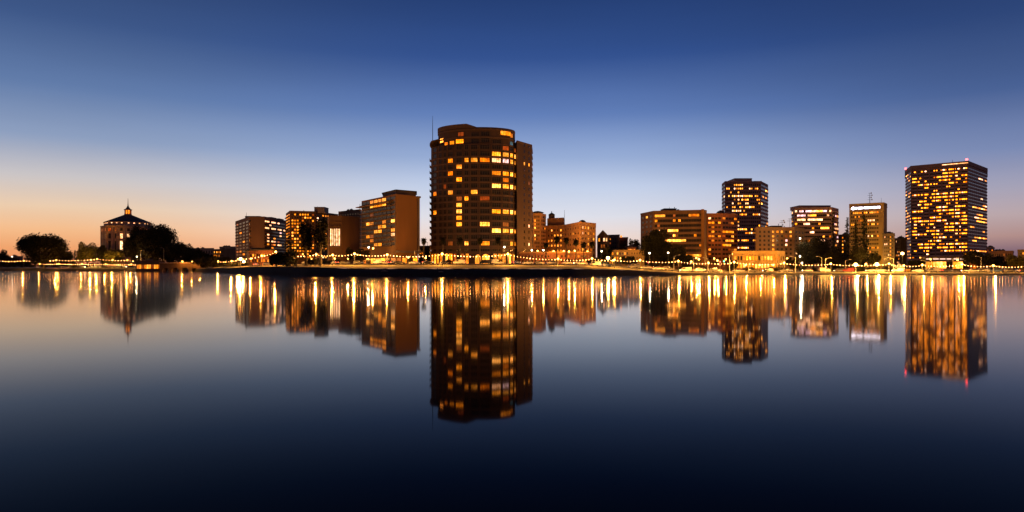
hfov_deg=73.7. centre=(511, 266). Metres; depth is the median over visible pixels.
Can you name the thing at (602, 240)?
gabled house
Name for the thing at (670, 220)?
windows
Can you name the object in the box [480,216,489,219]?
window
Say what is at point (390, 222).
balcony block
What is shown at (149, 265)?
pavilion
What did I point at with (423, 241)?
palm tree
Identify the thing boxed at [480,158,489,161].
window
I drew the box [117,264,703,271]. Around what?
road
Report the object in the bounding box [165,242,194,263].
broadleaf tree
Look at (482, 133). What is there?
window
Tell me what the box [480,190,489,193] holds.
window
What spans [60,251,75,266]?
broadleaf tree
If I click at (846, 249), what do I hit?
conifer tree
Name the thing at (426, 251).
apartment block
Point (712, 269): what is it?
parked car
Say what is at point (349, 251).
broadleaf tree
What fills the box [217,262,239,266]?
broadleaf tree
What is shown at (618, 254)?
house
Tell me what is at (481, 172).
window
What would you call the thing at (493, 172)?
window
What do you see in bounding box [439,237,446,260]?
palm tree
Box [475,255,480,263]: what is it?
arched window
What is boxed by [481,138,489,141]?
window
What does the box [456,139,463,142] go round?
window
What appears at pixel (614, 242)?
apartment block
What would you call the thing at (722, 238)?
brick block
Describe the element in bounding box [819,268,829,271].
parked car
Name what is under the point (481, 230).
window
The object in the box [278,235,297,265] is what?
conifer tree
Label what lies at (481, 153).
window
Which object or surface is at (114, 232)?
courthouse
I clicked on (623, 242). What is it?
apartment block
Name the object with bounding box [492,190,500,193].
window
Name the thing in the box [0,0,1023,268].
sky
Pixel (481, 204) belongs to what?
window
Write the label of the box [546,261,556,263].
parked car
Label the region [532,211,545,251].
apartment block
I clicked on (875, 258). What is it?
broadleaf tree
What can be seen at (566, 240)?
palm tree
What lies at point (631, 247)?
pavilion
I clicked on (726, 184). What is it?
windows
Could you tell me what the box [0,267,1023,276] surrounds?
bank
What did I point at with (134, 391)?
water
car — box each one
[373,259,381,263]
[453,260,465,263]
[479,260,491,263]
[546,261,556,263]
[589,261,600,265]
[628,264,639,267]
[680,267,691,270]
[692,268,702,271]
[706,268,716,271]
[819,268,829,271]
[842,268,853,271]
[892,268,904,271]
[926,268,939,271]
[940,268,951,271]
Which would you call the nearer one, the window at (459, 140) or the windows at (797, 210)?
the window at (459, 140)
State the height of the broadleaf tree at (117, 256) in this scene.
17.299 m
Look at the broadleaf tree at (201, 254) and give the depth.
536.69 m
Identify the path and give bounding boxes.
[328,267,687,272]
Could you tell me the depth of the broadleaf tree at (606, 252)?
394.73 m
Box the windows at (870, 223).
[851,223,877,263]
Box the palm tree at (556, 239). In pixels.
[554,236,559,263]
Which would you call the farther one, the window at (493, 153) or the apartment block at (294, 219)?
the apartment block at (294, 219)
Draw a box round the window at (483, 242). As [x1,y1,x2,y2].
[481,241,489,244]
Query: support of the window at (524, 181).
in the round tower at (481, 182)
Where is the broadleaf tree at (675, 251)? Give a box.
[659,244,686,268]
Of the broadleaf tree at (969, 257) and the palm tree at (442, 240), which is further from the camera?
the broadleaf tree at (969, 257)
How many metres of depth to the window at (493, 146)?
363.48 m
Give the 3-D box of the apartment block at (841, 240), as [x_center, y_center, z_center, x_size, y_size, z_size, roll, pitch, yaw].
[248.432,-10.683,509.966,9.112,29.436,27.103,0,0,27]
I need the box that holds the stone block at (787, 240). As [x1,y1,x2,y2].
[755,218,804,269]
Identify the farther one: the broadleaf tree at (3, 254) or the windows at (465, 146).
the broadleaf tree at (3, 254)
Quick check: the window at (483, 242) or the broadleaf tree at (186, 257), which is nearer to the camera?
the window at (483, 242)
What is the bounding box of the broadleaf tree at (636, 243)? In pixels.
[626,238,640,249]
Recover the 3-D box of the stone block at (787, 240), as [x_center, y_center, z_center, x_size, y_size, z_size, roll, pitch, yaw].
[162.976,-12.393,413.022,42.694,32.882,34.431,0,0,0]
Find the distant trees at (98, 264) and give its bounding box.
[0,258,1016,268]
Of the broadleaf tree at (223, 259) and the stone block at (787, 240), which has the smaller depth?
the stone block at (787, 240)
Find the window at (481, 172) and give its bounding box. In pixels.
[480,171,489,174]
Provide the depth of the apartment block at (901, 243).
468.37 m
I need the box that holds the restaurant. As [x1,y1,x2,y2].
[245,247,276,265]
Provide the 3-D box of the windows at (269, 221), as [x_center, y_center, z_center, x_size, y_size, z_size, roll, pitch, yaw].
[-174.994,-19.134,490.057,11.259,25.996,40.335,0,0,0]
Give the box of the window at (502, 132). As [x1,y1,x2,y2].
[501,131,510,135]
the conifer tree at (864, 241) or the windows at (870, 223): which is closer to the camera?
the conifer tree at (864, 241)
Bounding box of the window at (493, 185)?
[492,184,500,187]
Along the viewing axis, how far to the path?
249.56 m
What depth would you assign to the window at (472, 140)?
362.85 m
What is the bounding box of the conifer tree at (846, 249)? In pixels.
[841,217,851,267]
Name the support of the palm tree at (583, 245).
on the ground
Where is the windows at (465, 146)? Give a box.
[433,145,515,251]
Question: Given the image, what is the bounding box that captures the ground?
[0,264,1023,272]
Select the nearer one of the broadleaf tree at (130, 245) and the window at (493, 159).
the window at (493, 159)
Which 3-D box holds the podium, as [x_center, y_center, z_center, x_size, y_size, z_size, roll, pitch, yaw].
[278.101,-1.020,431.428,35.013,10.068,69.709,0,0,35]
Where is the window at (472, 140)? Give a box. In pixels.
[471,139,478,142]
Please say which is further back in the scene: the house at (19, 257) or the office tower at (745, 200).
the house at (19, 257)
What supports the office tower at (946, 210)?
on the ground
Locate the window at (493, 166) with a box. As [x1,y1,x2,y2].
[492,165,500,168]
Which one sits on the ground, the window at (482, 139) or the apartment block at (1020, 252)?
the apartment block at (1020, 252)
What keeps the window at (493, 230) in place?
in the round tower at (481, 182)
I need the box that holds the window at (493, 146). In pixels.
[492,145,500,149]
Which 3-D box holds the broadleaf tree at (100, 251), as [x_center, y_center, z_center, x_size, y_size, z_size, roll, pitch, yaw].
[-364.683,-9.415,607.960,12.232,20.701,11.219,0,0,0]
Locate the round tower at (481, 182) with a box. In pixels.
[429,118,532,263]
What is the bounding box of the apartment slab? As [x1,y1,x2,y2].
[640,207,706,271]
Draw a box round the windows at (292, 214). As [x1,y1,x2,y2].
[286,214,326,257]
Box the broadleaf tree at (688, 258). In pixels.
[679,254,695,268]
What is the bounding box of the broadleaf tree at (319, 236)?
[311,218,328,264]
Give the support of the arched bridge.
on the ground
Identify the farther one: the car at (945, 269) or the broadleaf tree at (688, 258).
the broadleaf tree at (688, 258)
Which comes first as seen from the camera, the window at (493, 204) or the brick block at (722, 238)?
the window at (493, 204)
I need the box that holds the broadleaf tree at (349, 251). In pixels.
[346,247,353,263]
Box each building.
[197,247,213,266]
[519,251,591,263]
[989,249,1013,269]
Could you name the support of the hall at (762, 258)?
on the ground
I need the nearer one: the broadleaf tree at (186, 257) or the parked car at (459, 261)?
the parked car at (459, 261)
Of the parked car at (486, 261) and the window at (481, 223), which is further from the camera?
the window at (481, 223)
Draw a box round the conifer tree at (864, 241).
[856,214,873,270]
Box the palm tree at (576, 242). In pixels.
[573,239,579,261]
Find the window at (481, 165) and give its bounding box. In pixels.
[480,164,489,167]
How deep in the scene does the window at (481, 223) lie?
362.28 m
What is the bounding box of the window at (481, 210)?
[480,209,489,212]
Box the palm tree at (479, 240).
[477,238,482,263]
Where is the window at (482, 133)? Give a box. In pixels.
[481,132,489,135]
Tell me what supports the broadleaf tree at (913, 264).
on the ground
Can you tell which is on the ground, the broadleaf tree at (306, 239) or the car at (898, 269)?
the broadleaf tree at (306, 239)
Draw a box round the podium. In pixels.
[921,257,985,269]
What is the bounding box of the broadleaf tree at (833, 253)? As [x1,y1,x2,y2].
[819,246,847,270]
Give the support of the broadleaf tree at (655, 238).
on the ground
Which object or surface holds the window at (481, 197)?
in the round tower at (481, 182)
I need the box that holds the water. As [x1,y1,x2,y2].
[0,270,1023,511]
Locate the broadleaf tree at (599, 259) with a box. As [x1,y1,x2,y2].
[594,258,604,263]
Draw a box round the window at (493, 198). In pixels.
[492,197,500,200]
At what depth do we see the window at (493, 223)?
363.48 m
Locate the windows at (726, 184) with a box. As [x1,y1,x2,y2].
[722,184,767,247]
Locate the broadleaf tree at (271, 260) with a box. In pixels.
[268,254,282,265]
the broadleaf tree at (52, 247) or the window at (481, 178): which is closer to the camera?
the window at (481, 178)
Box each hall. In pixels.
[327,216,359,263]
[731,251,784,270]
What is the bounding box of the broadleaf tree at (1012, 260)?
[1006,254,1023,269]
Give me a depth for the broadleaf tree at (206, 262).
452.62 m
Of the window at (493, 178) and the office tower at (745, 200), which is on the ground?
the office tower at (745, 200)
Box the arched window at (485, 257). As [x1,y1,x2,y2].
[482,254,488,263]
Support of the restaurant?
on the ground
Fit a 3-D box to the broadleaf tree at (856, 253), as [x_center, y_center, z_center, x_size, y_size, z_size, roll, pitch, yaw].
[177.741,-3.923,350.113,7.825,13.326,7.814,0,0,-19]
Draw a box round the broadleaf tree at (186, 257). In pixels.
[179,248,202,263]
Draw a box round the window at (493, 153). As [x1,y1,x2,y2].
[492,152,500,155]
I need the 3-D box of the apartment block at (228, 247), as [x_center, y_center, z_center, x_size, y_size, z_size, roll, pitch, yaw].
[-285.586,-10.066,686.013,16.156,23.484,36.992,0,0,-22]
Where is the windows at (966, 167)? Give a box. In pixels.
[906,167,986,257]
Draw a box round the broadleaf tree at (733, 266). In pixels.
[728,259,738,269]
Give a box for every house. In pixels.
[9,255,22,266]
[597,230,608,262]
[609,250,643,266]
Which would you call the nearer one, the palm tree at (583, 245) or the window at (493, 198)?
the palm tree at (583, 245)
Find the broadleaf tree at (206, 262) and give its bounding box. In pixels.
[188,257,219,267]
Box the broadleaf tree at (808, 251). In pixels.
[794,236,831,268]
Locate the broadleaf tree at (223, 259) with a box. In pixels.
[206,256,235,264]
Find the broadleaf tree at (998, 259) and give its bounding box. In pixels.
[988,255,1009,267]
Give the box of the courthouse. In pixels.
[100,205,154,266]
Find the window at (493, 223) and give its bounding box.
[492,222,500,225]
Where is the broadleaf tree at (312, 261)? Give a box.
[304,258,316,264]
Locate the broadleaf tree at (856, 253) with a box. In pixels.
[849,247,867,271]
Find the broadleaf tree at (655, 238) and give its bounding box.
[639,228,671,265]
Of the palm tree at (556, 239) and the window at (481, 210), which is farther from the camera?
the window at (481, 210)
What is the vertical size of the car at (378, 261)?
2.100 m
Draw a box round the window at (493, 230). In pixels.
[492,229,500,232]
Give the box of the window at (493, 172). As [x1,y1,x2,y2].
[492,171,500,174]
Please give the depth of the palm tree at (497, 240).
321.67 m
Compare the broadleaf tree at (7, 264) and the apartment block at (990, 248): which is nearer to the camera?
the apartment block at (990, 248)
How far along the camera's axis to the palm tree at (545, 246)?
321.71 m
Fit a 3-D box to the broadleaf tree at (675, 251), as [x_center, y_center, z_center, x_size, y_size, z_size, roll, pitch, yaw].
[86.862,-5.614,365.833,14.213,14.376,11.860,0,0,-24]
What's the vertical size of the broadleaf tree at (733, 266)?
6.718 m
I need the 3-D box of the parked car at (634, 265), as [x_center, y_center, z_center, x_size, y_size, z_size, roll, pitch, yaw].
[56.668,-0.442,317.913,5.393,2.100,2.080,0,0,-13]
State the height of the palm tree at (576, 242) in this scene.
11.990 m
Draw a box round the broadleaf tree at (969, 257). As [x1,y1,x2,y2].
[961,250,994,269]
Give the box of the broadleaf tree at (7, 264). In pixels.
[3,257,25,267]
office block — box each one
[790,205,838,269]
[849,192,886,268]
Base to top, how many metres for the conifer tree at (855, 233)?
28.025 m
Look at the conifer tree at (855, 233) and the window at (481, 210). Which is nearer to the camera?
the window at (481, 210)
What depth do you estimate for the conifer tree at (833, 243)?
399.70 m
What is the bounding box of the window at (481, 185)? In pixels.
[480,184,489,187]
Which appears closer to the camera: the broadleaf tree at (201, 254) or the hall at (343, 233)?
the hall at (343, 233)
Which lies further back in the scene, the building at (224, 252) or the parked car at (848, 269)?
the building at (224, 252)
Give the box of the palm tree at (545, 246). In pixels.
[543,243,549,263]
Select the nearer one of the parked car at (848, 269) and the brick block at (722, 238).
the parked car at (848, 269)
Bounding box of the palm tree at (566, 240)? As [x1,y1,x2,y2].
[563,237,569,260]
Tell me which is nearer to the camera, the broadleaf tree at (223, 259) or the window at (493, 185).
the window at (493, 185)
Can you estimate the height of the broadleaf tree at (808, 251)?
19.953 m
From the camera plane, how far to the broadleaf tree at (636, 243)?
414.09 m
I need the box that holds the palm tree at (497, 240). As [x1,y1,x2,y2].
[494,237,500,259]
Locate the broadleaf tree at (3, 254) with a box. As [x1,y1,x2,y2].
[0,249,9,267]
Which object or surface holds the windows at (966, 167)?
in the office tower at (946, 210)
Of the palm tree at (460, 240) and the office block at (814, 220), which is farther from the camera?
the office block at (814, 220)
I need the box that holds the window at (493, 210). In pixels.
[492,209,500,212]
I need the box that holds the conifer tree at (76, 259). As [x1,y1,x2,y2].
[66,250,80,268]
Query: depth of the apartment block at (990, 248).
599.02 m
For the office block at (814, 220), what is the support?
on the ground
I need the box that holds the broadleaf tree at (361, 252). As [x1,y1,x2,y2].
[353,249,369,261]
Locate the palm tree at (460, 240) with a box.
[457,237,463,259]
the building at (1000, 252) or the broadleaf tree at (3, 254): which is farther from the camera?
the broadleaf tree at (3, 254)
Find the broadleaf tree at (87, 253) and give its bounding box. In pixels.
[76,242,98,267]
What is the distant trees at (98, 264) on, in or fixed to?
on the ground
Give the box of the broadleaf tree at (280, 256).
[273,249,297,265]
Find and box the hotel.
[546,210,595,259]
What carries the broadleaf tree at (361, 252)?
on the ground
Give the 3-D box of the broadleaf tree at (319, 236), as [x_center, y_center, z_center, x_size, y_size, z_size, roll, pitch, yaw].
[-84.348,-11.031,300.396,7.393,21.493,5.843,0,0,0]
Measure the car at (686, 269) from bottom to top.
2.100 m
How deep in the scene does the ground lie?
297.34 m
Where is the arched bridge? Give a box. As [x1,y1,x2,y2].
[159,262,203,271]
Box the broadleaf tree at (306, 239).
[298,221,312,264]
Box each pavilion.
[135,259,164,271]
[624,245,638,249]
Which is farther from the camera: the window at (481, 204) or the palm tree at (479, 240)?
the window at (481, 204)
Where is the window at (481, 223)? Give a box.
[480,222,489,225]
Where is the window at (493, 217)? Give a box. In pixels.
[492,216,500,219]
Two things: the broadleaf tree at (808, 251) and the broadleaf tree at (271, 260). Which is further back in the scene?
the broadleaf tree at (808, 251)
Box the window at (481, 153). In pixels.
[480,151,489,154]
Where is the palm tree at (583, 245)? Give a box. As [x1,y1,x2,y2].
[581,242,585,260]
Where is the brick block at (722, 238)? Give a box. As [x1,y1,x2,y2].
[707,210,737,269]
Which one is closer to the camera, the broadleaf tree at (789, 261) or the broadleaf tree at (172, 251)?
the broadleaf tree at (789, 261)
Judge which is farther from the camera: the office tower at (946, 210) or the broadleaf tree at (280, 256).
the office tower at (946, 210)
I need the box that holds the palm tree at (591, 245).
[588,241,594,260]
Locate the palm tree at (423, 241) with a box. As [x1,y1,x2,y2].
[421,238,426,261]
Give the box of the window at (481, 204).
[480,203,489,206]
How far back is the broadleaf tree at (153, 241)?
567.19 m
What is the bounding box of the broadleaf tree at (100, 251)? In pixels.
[96,245,106,267]
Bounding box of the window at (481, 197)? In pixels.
[480,196,489,199]
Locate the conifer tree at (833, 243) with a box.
[830,212,836,269]
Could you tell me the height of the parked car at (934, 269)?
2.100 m
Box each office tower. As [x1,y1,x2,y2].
[722,178,767,250]
[905,158,987,268]
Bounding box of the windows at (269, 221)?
[265,221,284,251]
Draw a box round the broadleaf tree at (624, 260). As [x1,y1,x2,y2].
[620,256,631,266]
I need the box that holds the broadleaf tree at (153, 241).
[134,223,178,263]
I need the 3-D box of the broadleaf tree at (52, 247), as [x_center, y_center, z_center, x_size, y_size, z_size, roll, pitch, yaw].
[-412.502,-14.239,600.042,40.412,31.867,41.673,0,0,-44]
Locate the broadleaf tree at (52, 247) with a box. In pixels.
[13,232,71,267]
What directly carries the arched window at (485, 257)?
in the round tower at (481, 182)
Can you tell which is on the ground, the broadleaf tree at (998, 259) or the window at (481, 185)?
the broadleaf tree at (998, 259)
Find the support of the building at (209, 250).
on the ground
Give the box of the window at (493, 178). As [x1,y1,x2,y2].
[492,177,500,181]
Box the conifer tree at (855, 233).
[849,222,860,267]
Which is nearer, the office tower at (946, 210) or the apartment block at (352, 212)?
the apartment block at (352, 212)
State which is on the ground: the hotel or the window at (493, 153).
the hotel
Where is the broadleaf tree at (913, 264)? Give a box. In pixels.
[907,258,926,268]
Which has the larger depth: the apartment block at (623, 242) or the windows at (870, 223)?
the apartment block at (623, 242)
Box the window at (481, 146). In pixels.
[480,145,489,148]
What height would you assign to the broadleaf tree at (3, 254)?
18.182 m
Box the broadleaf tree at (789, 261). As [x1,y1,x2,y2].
[786,258,800,270]
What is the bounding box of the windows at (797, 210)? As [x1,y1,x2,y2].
[792,210,837,261]
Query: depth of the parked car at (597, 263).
312.92 m
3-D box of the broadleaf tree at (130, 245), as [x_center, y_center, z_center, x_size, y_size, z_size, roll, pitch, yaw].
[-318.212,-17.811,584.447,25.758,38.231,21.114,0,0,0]
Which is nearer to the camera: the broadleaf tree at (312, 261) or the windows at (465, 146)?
the broadleaf tree at (312, 261)
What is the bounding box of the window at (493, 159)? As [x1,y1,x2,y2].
[492,158,500,161]
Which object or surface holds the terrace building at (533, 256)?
on the ground
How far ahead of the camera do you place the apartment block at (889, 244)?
437.90 m
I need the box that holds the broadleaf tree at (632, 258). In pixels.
[626,256,637,264]
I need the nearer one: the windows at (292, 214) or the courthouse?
the windows at (292, 214)
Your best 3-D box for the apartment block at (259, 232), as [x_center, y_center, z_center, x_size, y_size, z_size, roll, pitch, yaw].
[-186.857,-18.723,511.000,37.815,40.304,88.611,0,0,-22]
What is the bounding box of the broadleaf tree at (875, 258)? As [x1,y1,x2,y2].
[866,252,881,266]
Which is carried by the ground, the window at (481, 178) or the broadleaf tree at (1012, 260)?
the broadleaf tree at (1012, 260)
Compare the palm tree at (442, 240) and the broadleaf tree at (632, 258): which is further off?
the broadleaf tree at (632, 258)
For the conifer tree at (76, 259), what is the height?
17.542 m
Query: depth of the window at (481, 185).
362.32 m
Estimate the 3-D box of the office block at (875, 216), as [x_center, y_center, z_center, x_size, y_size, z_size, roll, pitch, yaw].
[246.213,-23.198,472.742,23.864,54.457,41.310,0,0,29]
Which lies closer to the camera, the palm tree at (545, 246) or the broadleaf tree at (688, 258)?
the palm tree at (545, 246)
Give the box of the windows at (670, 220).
[655,219,700,255]
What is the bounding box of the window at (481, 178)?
[480,177,489,180]
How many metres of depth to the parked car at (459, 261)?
302.48 m
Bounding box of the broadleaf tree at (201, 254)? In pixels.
[191,251,215,263]
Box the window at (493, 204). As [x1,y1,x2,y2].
[492,203,500,206]
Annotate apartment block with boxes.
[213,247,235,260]
[219,245,235,248]
[235,213,285,267]
[285,206,337,267]
[338,209,361,248]
[418,242,430,263]
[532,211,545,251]
[608,234,619,249]
[620,235,627,249]
[838,232,848,267]
[882,232,894,267]
[895,235,907,267]
[986,245,994,268]
[1017,249,1023,269]
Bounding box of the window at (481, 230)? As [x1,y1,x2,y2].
[480,229,489,231]
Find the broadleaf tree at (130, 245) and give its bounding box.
[121,223,147,263]
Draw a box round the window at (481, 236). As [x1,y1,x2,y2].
[480,235,489,238]
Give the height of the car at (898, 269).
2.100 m
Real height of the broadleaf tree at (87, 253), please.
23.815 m
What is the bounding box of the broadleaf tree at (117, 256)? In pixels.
[103,248,127,267]
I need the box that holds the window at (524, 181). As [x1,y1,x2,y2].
[524,181,529,220]
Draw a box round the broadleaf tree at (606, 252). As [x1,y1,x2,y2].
[602,246,611,262]
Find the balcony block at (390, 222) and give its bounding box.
[356,189,421,263]
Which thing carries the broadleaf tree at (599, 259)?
on the ground
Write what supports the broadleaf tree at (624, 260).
on the ground
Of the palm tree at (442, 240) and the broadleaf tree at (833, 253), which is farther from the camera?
the broadleaf tree at (833, 253)
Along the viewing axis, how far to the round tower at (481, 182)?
364.80 m
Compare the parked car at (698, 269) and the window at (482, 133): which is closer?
the parked car at (698, 269)
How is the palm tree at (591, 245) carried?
on the ground
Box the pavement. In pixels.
[41,264,985,271]
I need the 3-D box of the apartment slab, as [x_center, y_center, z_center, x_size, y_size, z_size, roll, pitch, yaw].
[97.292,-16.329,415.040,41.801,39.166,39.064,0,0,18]

